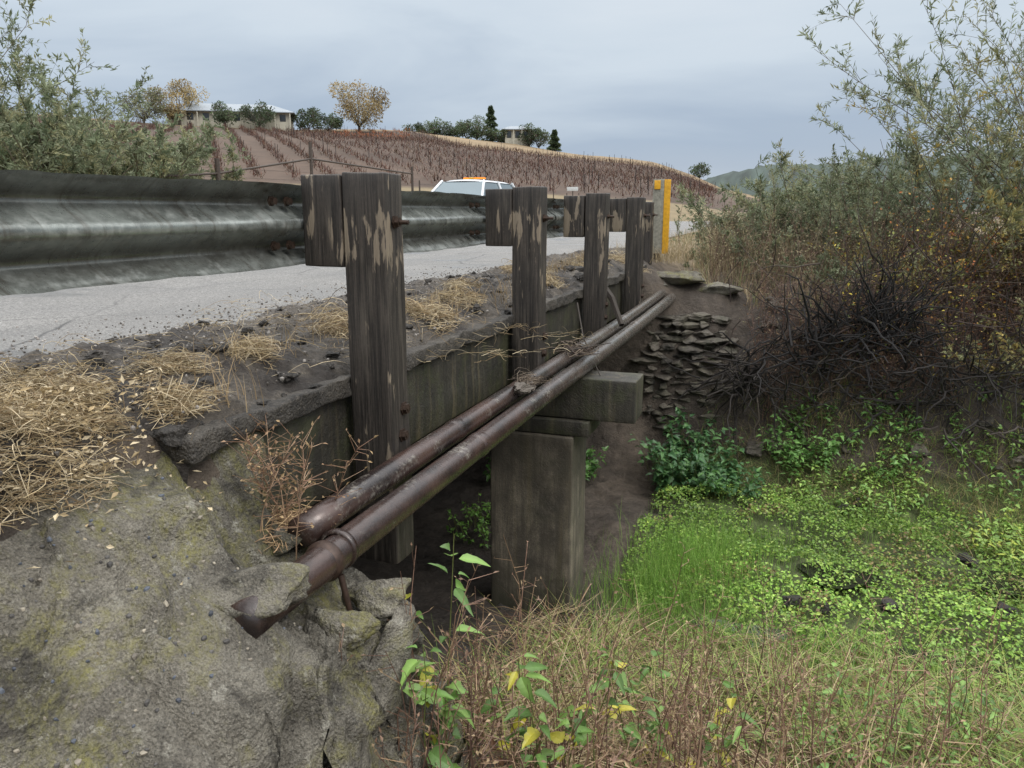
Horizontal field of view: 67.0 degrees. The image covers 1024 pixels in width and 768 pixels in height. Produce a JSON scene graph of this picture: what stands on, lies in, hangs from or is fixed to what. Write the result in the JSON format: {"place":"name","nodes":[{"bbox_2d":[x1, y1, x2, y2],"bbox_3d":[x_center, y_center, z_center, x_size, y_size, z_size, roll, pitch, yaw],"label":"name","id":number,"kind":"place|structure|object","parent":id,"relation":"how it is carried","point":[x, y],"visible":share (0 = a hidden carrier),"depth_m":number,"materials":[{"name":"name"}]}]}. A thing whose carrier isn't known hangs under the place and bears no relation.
{"place":"outdoors","nodes":[
{"label":"outdoors","id":0,"kind":"place"},
{"bbox_2d":[0,221,715,357],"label":"road","id":1,"kind":"structure","parent":0,"point":[69,310],"depth_m":5.53,"materials":[{"name":"asphalt"}]},
{"bbox_2d":[432,177,514,195],"bbox_3d":[-1.191,-5.255,22.701,2.180,1.585,4.705,4,13,19],"label":"patrol car","id":2,"kind":"object","parent":1,"relation":"on","point":[476,185],"visible":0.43,"depth_m":21.90,"materials":[{"name":"paint"}]},
{"bbox_2d":[0,225,1023,767],"bbox_3d":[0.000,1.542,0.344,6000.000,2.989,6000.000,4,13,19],"label":"ground","id":3,"kind":"structure","parent":0,"point":[624,483],"depth_m":7.81,"materials":[{"name":"plant"}]},
{"bbox_2d":[0,0,119,131],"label":"willow bush","id":4,"kind":"object","parent":3,"relation":"on","point":[9,27],"visible":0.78,"depth_m":14.84,"materials":[{"name":"green plant"}]},
{"bbox_2d":[7,54,128,167],"bbox_3d":[-12.153,-6.787,21.623,5.394,3.593,3.621,12,17,42],"label":"willow bush","id":5,"kind":"object","parent":3,"relation":"on","point":[91,122],"visible":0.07,"depth_m":21.93,"materials":[{"name":"green plant"}]},
{"bbox_2d":[0,47,152,174],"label":"willow bush","id":6,"kind":"object","parent":3,"relation":"on","point":[18,140],"visible":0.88,"depth_m":13.71,"materials":[{"name":"green plant"}]},
{"bbox_2d":[0,35,153,170],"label":"willow bush","id":7,"kind":"object","parent":3,"relation":"on","point":[96,94],"visible":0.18,"depth_m":17.50,"materials":[{"name":"green plant"}]},
{"bbox_2d":[4,66,226,178],"bbox_3d":[-8.099,-5.128,16.535,4.047,2.590,4.093,4,13,19],"label":"willow bush","id":8,"kind":"object","parent":3,"relation":"on","point":[155,164],"visible":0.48,"depth_m":16.33,"materials":[{"name":"green plant"}]},
{"bbox_2d":[26,120,250,180],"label":"willow bush","id":9,"kind":"object","parent":3,"relation":"on","point":[237,174],"visible":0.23,"depth_m":19.09,"materials":[{"name":"green plant"}]},
{"bbox_2d":[0,431,466,767],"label":"concrete apron","id":10,"kind":"object","parent":3,"relation":"on","point":[283,699],"visible":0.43,"depth_m":1.89,"materials":[{"name":"concrete"}]},
{"bbox_2d":[0,246,651,654],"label":"dry straw","id":11,"kind":"object","parent":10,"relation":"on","point":[32,400],"visible":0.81,"depth_m":2.35,"materials":[{"name":"plant"}]},
{"bbox_2d":[305,540,352,610],"bbox_3d":[-0.568,0.608,2.400,0.156,0.252,0.045,4,13,19],"label":"pipe strap","id":12,"kind":"object","parent":10,"relation":"on","point":[334,550],"visible":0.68,"depth_m":2.37,"materials":[{"name":"metal"}]},
{"bbox_2d":[161,142,413,190],"bbox_3d":[-5.668,-5.837,22.634,0.104,2.350,12.447,4,13,19],"label":"pipe fence","id":13,"kind":"object","parent":3,"relation":"on","point":[217,173],"visible":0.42,"depth_m":21.23,"materials":[{"name":"metal"}]},
{"bbox_2d":[222,413,377,558],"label":"dry stalks","id":14,"kind":"object","parent":3,"relation":"on","point":[281,484],"visible":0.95,"depth_m":2.44,"materials":[{"name":"plant"}]},
{"bbox_2d":[0,263,608,767],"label":"gravel","id":15,"kind":"structure","parent":3,"relation":"on","point":[128,615],"depth_m":2.68,"materials":[{"name":"gravel"}]},
{"bbox_2d":[208,521,423,767],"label":"concrete chunks","id":16,"kind":"object","parent":3,"relation":"on","point":[275,588],"visible":0.59,"depth_m":2.27,"materials":[{"name":"concrete"}]},
{"bbox_2d":[0,247,663,491],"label":"dirt shoulder","id":17,"kind":"object","parent":3,"relation":"on","point":[308,376],"visible":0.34,"depth_m":3.09},
{"bbox_2d":[21,259,609,449],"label":"dirt clods","id":18,"kind":"object","parent":17,"relation":"on","point":[170,435],"visible":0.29,"depth_m":2.94,"materials":[{"name":"soil"}]},
{"bbox_2d":[148,264,648,614],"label":"road bridge","id":19,"kind":"structure","parent":3,"relation":"on","point":[538,474],"depth_m":5.40,"materials":[{"name":"concrete"}]},
{"bbox_2d":[0,170,657,563],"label":"guardrail","id":20,"kind":"object","parent":19,"relation":"attached to","point":[366,230],"visible":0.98,"depth_m":3.04,"materials":[{"name":"metal"}]},
{"bbox_2d":[287,289,665,546],"bbox_3d":[0.684,-0.374,6.288,0.118,0.117,8.300,4,13,19],"label":"steel pipe","id":21,"kind":"object","parent":19,"relation":"attached to","point":[323,516],"visible":0.85,"depth_m":3.18,"materials":[{"name":"metal"}]},
{"bbox_2d":[400,537,490,767],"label":"nettle plant","id":22,"kind":"object","parent":3,"relation":"on","point":[425,691],"visible":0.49,"depth_m":2.53,"materials":[{"name":"green plant"}]},
{"bbox_2d":[231,293,675,638],"bbox_3d":[0.709,-0.264,6.032,0.132,0.137,8.700,4,13,19],"label":"steel pipe","id":23,"kind":"object","parent":3,"relation":"on","point":[354,539],"visible":0.94,"depth_m":2.97,"materials":[{"name":"metal"}]},
{"bbox_2d":[255,286,623,553],"bbox_3d":[0.136,-0.094,4.673,0.505,0.595,5.079,5,13,20],"label":"flood debris","id":24,"kind":"object","parent":23,"relation":"on","point":[527,386],"visible":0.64,"depth_m":4.44,"materials":[{"name":"brown plant"}]},
{"bbox_2d":[446,492,490,549],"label":"leafy weeds","id":25,"kind":"object","parent":3,"relation":"on","point":[478,526],"visible":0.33,"depth_m":7.31,"materials":[{"name":"green plant"}]},
{"bbox_2d":[419,180,615,198],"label":"wire fence","id":26,"kind":"object","parent":3,"relation":"on","point":[553,191],"visible":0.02,"depth_m":45.38,"materials":[{"name":"metal"}]},
{"bbox_2d":[482,446,608,480],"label":"ivy bush","id":27,"kind":"object","parent":3,"relation":"on","point":[592,467],"visible":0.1,"depth_m":8.67,"materials":[{"name":"green plant"}]},
{"bbox_2d":[478,649,631,767],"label":"nettle plant","id":28,"kind":"object","parent":3,"relation":"on","point":[529,734],"visible":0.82,"depth_m":2.67,"materials":[{"name":"green plant"}]},
{"bbox_2d":[567,187,577,195],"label":"road sign","id":29,"kind":"object","parent":3,"relation":"on","point":[572,189],"visible":0.7,"depth_m":47.47,"materials":[{"name":"metal"}]},
{"bbox_2d":[652,179,670,260],"bbox_3d":[2.070,-2.211,10.756,0.244,1.239,0.155,4,13,19],"label":"object marker sign","id":30,"kind":"object","parent":3,"relation":"on","point":[661,193],"visible":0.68,"depth_m":10.66,"materials":[{"name":"yellow metal"}]},
{"bbox_2d":[600,645,759,767],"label":"nettle plant","id":31,"kind":"object","parent":3,"relation":"on","point":[730,701],"visible":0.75,"depth_m":3.10,"materials":[{"name":"green plant"}]},
{"bbox_2d":[339,535,1023,767],"bbox_3d":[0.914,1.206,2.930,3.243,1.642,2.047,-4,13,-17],"label":"dry stalks","id":32,"kind":"object","parent":3,"relation":"on","point":[479,675],"visible":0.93,"depth_m":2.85,"materials":[{"name":"plant"}]},
{"bbox_2d":[628,407,745,497],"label":"ivy bush","id":33,"kind":"object","parent":3,"relation":"on","point":[664,474],"visible":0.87,"depth_m":8.51,"materials":[{"name":"green plant"}]},
{"bbox_2d":[657,271,743,294],"bbox_3d":[2.181,-1.283,9.831,1.503,0.322,0.553,4,13,19],"label":"wingwall cap","id":34,"kind":"object","parent":3,"relation":"on","point":[681,278],"visible":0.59,"depth_m":9.65,"materials":[{"name":"concrete"}]},
{"bbox_2d":[669,191,766,247],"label":"coyote bush","id":35,"kind":"object","parent":3,"relation":"on","point":[715,217],"visible":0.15,"depth_m":13.85,"materials":[{"name":"green plant"}]},
{"bbox_2d":[419,497,1018,755],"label":"creek stones","id":36,"kind":"object","parent":3,"relation":"on","point":[965,559],"visible":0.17,"depth_m":5.73,"materials":[{"name":"stone"}]},
{"bbox_2d":[418,360,1023,767],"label":"creek grass","id":37,"kind":"structure","parent":3,"relation":"on","point":[914,696],"depth_m":4.10,"materials":[{"name":"green plant"}]},
{"bbox_2d":[676,453,770,504],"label":"ivy bush","id":38,"kind":"object","parent":3,"relation":"on","point":[709,481],"visible":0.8,"depth_m":8.02,"materials":[{"name":"green plant"}]},
{"bbox_2d":[682,202,805,267],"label":"coyote bush","id":39,"kind":"object","parent":3,"relation":"on","point":[735,221],"visible":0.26,"depth_m":11.34,"materials":[{"name":"green plant"}]},
{"bbox_2d":[704,194,784,234],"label":"coyote bush","id":40,"kind":"object","parent":3,"relation":"on","point":[711,213],"visible":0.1,"depth_m":18.34,"materials":[{"name":"green plant"}]},
{"bbox_2d":[674,137,867,247],"bbox_3d":[3.803,-2.738,11.713,2.248,1.868,2.382,-7,15,-30],"label":"willow bush","id":41,"kind":"object","parent":3,"relation":"on","point":[691,205],"visible":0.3,"depth_m":11.54,"materials":[{"name":"green plant"}]},
{"bbox_2d":[538,485,1022,716],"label":"horsetail","id":42,"kind":"object","parent":3,"relation":"on","point":[662,557],"visible":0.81,"depth_m":6.05,"materials":[{"name":"green plant"}]},
{"bbox_2d":[703,162,869,225],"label":"coyote bush","id":43,"kind":"object","parent":3,"relation":"on","point":[768,191],"visible":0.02,"depth_m":14.64,"materials":[{"name":"green plant"}]},
{"bbox_2d":[756,382,843,484],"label":"ivy bush","id":44,"kind":"object","parent":3,"relation":"on","point":[797,453],"visible":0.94,"depth_m":8.51,"materials":[{"name":"green plant"}]},
{"bbox_2d":[609,219,1023,445],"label":"dry grass","id":45,"kind":"structure","parent":3,"relation":"on","point":[671,255],"depth_m":10.17,"materials":[{"name":"plant"}]},
{"bbox_2d":[727,164,905,216],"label":"coyote bush","id":46,"kind":"object","parent":3,"relation":"on","point":[782,190],"visible":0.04,"depth_m":19.05,"materials":[{"name":"green plant"}]},
{"bbox_2d":[611,444,1023,718],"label":"watercress","id":47,"kind":"object","parent":3,"relation":"on","point":[958,608],"visible":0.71,"depth_m":6.33,"materials":[{"name":"green plant"}]},
{"bbox_2d":[716,164,926,273],"bbox_3d":[4.210,-2.231,10.743,2.626,1.604,2.121,4,13,19],"label":"coyote bush","id":48,"kind":"object","parent":3,"relation":"on","point":[802,198],"visible":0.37,"depth_m":10.49,"materials":[{"name":"green plant"}]},
{"bbox_2d":[750,235,898,294],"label":"coyote bush","id":49,"kind":"object","parent":3,"relation":"on","point":[835,270],"visible":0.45,"depth_m":9.51,"materials":[{"name":"green plant"}]},
{"bbox_2d":[631,296,1023,470],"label":"rubble wall","id":50,"kind":"structure","parent":3,"relation":"on","point":[687,322],"depth_m":9.24,"materials":[{"name":"stone"}]},
{"bbox_2d":[657,136,1023,488],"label":"burnt branches","id":51,"kind":"object","parent":3,"relation":"on","point":[744,377],"visible":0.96,"depth_m":8.38,"materials":[{"name":"black plant"}]},
{"bbox_2d":[723,144,973,272],"bbox_3d":[4.518,-2.207,10.300,2.362,1.871,2.786,-11,17,-41],"label":"coyote bush","id":52,"kind":"object","parent":3,"relation":"on","point":[837,200],"visible":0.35,"depth_m":10.33,"materials":[{"name":"green plant"}]},
{"bbox_2d":[740,112,960,248],"bbox_3d":[5.117,-3.010,12.087,2.763,2.305,2.582,-10,16,-37],"label":"willow bush","id":53,"kind":"object","parent":3,"relation":"on","point":[876,163],"visible":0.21,"depth_m":11.69,"materials":[{"name":"green plant"}]},
{"bbox_2d":[685,194,1022,296],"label":"dry weeds","id":54,"kind":"object","parent":3,"relation":"on","point":[758,259],"visible":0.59,"depth_m":10.15,"materials":[{"name":"plant"}]},
{"bbox_2d":[794,415,932,522],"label":"leafy weeds","id":55,"kind":"object","parent":3,"relation":"on","point":[866,486],"visible":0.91,"depth_m":7.91,"materials":[{"name":"green plant"}]},
{"bbox_2d":[799,154,934,238],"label":"coyote bush","id":56,"kind":"object","parent":3,"relation":"on","point":[819,187],"visible":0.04,"depth_m":14.26,"materials":[{"name":"green plant"}]},
{"bbox_2d":[730,201,1023,422],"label":"dry weeds","id":57,"kind":"object","parent":3,"relation":"on","point":[896,357],"visible":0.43,"depth_m":8.77,"materials":[{"name":"plant"}]},
{"bbox_2d":[750,654,1010,767],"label":"nettle plant","id":58,"kind":"object","parent":3,"relation":"on","point":[871,693],"visible":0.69,"depth_m":3.47,"materials":[{"name":"green plant"}]},
{"bbox_2d":[839,376,935,484],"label":"ivy bush","id":59,"kind":"object","parent":3,"relation":"on","point":[901,428],"visible":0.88,"depth_m":8.26,"materials":[{"name":"green plant"}]},
{"bbox_2d":[775,683,1011,767],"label":"leafy weeds","id":60,"kind":"object","parent":3,"relation":"on","point":[941,702],"visible":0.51,"depth_m":3.52,"materials":[{"name":"green plant"}]},
{"bbox_2d":[765,41,1023,242],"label":"willow bush","id":61,"kind":"object","parent":3,"relation":"on","point":[907,142],"visible":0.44,"depth_m":10.42,"materials":[{"name":"green plant"}]},
{"bbox_2d":[805,146,995,278],"bbox_3d":[5.010,-2.068,10.183,2.231,2.025,3.037,4,13,19],"label":"coyote bush","id":62,"kind":"object","parent":3,"relation":"on","point":[853,214],"visible":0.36,"depth_m":9.72,"materials":[{"name":"green plant"}]},
{"bbox_2d":[797,0,1023,283],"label":"willow bush","id":63,"kind":"object","parent":3,"relation":"on","point":[946,113],"visible":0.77,"depth_m":9.34,"materials":[{"name":"green plant"}]},
{"bbox_2d":[807,219,1021,308],"bbox_3d":[4.745,-1.362,9.029,2.185,1.101,1.393,0,13,-1],"label":"coyote bush","id":64,"kind":"object","parent":3,"relation":"on","point":[915,266],"visible":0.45,"depth_m":8.90,"materials":[{"name":"green plant"}]},
{"bbox_2d":[823,201,1023,380],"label":"yellow leaved bramble","id":65,"kind":"object","parent":3,"relation":"on","point":[853,304],"visible":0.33,"depth_m":8.77,"materials":[{"name":"plant"}]},
{"bbox_2d":[841,37,1023,287],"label":"willow bush","id":66,"kind":"object","parent":3,"relation":"on","point":[995,50],"visible":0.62,"depth_m":9.26,"materials":[{"name":"green plant"}]},
{"bbox_2d":[867,163,1023,383],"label":"orange leaved bramble","id":67,"kind":"object","parent":3,"relation":"on","point":[988,235],"visible":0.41,"depth_m":8.78,"materials":[{"name":"plant"}]},
{"bbox_2d":[901,200,1023,303],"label":"coyote bush","id":68,"kind":"object","parent":3,"relation":"on","point":[985,252],"visible":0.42,"depth_m":8.62,"materials":[{"name":"green plant"}]},
{"bbox_2d":[903,667,1023,767],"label":"leafy weeds","id":69,"kind":"object","parent":3,"relation":"on","point":[983,713],"visible":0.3,"depth_m":3.81,"materials":[{"name":"green plant"}]},
{"bbox_2d":[920,628,1023,716],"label":"leafy weeds","id":70,"kind":"object","parent":3,"relation":"on","point":[994,661],"visible":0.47,"depth_m":4.88,"materials":[{"name":"green plant"}]},
{"bbox_2d":[930,297,1023,389],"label":"coyote bush","id":71,"kind":"object","parent":3,"relation":"on","point":[999,352],"visible":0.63,"depth_m":8.14,"materials":[{"name":"green plant"}]},
{"bbox_2d":[934,44,1023,105],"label":"willow bush","id":72,"kind":"object","parent":3,"relation":"on","point":[999,80],"visible":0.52,"depth_m":12.91,"materials":[{"name":"green plant"}]},
{"bbox_2d":[937,380,1023,509],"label":"ivy bush","id":73,"kind":"object","parent":3,"relation":"on","point":[985,460],"visible":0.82,"depth_m":7.95,"materials":[{"name":"green plant"}]},
{"bbox_2d":[940,0,1023,148],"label":"willow bush","id":74,"kind":"object","parent":3,"relation":"on","point":[991,16],"visible":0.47,"depth_m":10.80,"materials":[{"name":"green plant"}]},
{"bbox_2d":[958,499,1023,573],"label":"leafy weeds","id":75,"kind":"object","parent":3,"relation":"on","point":[1012,543],"visible":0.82,"depth_m":6.86,"materials":[{"name":"green plant"}]},
{"bbox_2d":[966,61,1023,306],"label":"willow bush","id":76,"kind":"object","parent":3,"relation":"on","point":[991,196],"visible":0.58,"depth_m":8.70,"materials":[{"name":"green plant"}]},
{"bbox_2d":[1,112,1022,223],"bbox_3d":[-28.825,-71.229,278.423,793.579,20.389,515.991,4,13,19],"label":"hill","id":77,"kind":"structure","parent":0,"point":[263,157],"depth_m":88.11,"materials":[{"name":"brown soil"}]},
{"bbox_2d":[117,85,169,122],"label":"willow tree","id":78,"kind":"object","parent":77,"relation":"on","point":[143,116],"visible":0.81,"depth_m":147.50,"materials":[{"name":"green plant"}]},
{"bbox_2d":[141,78,209,124],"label":"autumn oak tree","id":79,"kind":"object","parent":77,"relation":"on","point":[185,95],"visible":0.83,"depth_m":153.30,"materials":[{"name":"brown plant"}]},
{"bbox_2d":[210,100,239,124],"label":"olive tree","id":80,"kind":"object","parent":77,"relation":"on","point":[225,116],"visible":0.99,"depth_m":151.29,"materials":[{"name":"green plant"}]},
{"bbox_2d":[167,111,293,129],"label":"walls","id":81,"kind":"structure","parent":77,"relation":"on","point":[283,125],"depth_m":157.93,"materials":[{"name":"paint"}]},
{"bbox_2d":[187,113,193,119],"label":"window","id":82,"kind":"structure","parent":81,"relation":"attached to","point":[191,116],"depth_m":155.87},
{"bbox_2d":[163,103,297,117],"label":"roof","id":83,"kind":"structure","parent":81,"relation":"on","point":[204,107],"depth_m":158.26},
{"bbox_2d":[280,115,285,121],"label":"window","id":84,"kind":"structure","parent":81,"relation":"attached to","point":[282,118],"depth_m":159.20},
{"bbox_2d":[237,99,276,127],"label":"olive tree","id":85,"kind":"object","parent":77,"relation":"on","point":[268,114],"visible":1,"depth_m":153.55,"materials":[{"name":"green plant"}]},
{"bbox_2d":[291,107,321,130],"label":"olive tree","id":86,"kind":"object","parent":77,"relation":"on","point":[314,118],"visible":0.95,"depth_m":162.49,"materials":[{"name":"green plant"}]},
{"bbox_2d":[312,112,343,130],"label":"olive tree","id":87,"kind":"object","parent":77,"relation":"on","point":[332,121],"visible":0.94,"depth_m":164.32,"materials":[{"name":"green plant"}]},
{"bbox_2d":[329,79,390,131],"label":"autumn oak tree","id":88,"kind":"object","parent":77,"relation":"on","point":[377,104],"visible":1,"depth_m":165.68,"materials":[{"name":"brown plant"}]},
{"bbox_2d":[3,113,719,206],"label":"vineyard","id":89,"kind":"object","parent":77,"relation":"on","point":[403,140],"visible":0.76,"depth_m":98.16,"materials":[{"name":"vine wood"},{"name":"soil"}]},
{"bbox_2d":[401,121,425,132],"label":"oak tree","id":90,"kind":"object","parent":77,"relation":"on","point":[417,125],"visible":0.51,"depth_m":201.79,"materials":[{"name":"green plant"}]},
{"bbox_2d":[416,120,442,134],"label":"oak tree","id":91,"kind":"object","parent":77,"relation":"on","point":[430,124],"visible":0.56,"depth_m":201.98,"materials":[{"name":"green plant"}]},
{"bbox_2d":[423,117,453,135],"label":"oak tree","id":92,"kind":"object","parent":77,"relation":"on","point":[447,128],"visible":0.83,"depth_m":202.55,"materials":[{"name":"green plant"}]},
{"bbox_2d":[446,124,467,137],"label":"oak tree","id":93,"kind":"object","parent":77,"relation":"on","point":[459,130],"visible":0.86,"depth_m":201.65,"materials":[{"name":"green plant"}]},
{"bbox_2d":[455,119,479,138],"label":"oak tree","id":94,"kind":"object","parent":77,"relation":"on","point":[471,134],"visible":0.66,"depth_m":203.35,"materials":[{"name":"green plant"}]},
{"bbox_2d":[463,115,490,139],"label":"oak tree","id":95,"kind":"object","parent":77,"relation":"on","point":[481,132],"visible":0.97,"depth_m":202.75,"materials":[{"name":"green plant"}]},
{"bbox_2d":[482,105,499,140],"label":"pine tree","id":96,"kind":"object","parent":77,"relation":"on","point":[491,118],"visible":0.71,"depth_m":206.83,"materials":[{"name":"green plant"}]},
{"bbox_2d":[486,128,507,142],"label":"oak tree","id":97,"kind":"object","parent":77,"relation":"on","point":[491,135],"visible":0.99,"depth_m":203.85,"materials":[{"name":"green plant"}]},
{"bbox_2d":[503,130,529,145],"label":"walls","id":98,"kind":"structure","parent":77,"relation":"on","point":[509,140],"depth_m":204.73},
{"bbox_2d":[501,126,532,131],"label":"roof","id":99,"kind":"structure","parent":98,"relation":"on","point":[513,128],"depth_m":203.86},
{"bbox_2d":[517,123,543,146],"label":"oak tree","id":100,"kind":"object","parent":77,"relation":"on","point":[530,141],"visible":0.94,"depth_m":203.38,"materials":[{"name":"green plant"}]},
{"bbox_2d":[527,127,551,147],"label":"oak tree","id":101,"kind":"object","parent":77,"relation":"on","point":[545,136],"visible":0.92,"depth_m":203.33,"materials":[{"name":"green plant"}]},
{"bbox_2d":[546,129,561,151],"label":"pine tree","id":102,"kind":"object","parent":77,"relation":"on","point":[554,143],"visible":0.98,"depth_m":211.50,"materials":[{"name":"green plant"}]},
{"bbox_2d":[687,161,710,177],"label":"oak tree","id":103,"kind":"object","parent":77,"relation":"on","point":[700,168],"visible":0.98,"depth_m":238.61,"materials":[{"name":"green plant"}]},
{"bbox_2d":[0,0,1023,179],"label":"sky","id":104,"kind":"structure","parent":0,"point":[683,84],"materials":[{"name":"grey"}]},
{"bbox_2d":[692,563,1023,689],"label":"creek water","id":105,"kind":"structure","parent":0,"point":[810,570],"depth_m":6.10,"materials":[{"name":"black liquid"}]},
{"bbox_2d":[704,149,1023,208],"bbox_3d":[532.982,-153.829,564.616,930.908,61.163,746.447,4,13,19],"label":"wooded ridge","id":106,"kind":"structure","parent":0,"point":[733,178],"depth_m":599.53,"materials":[{"name":"green tree foliage"}]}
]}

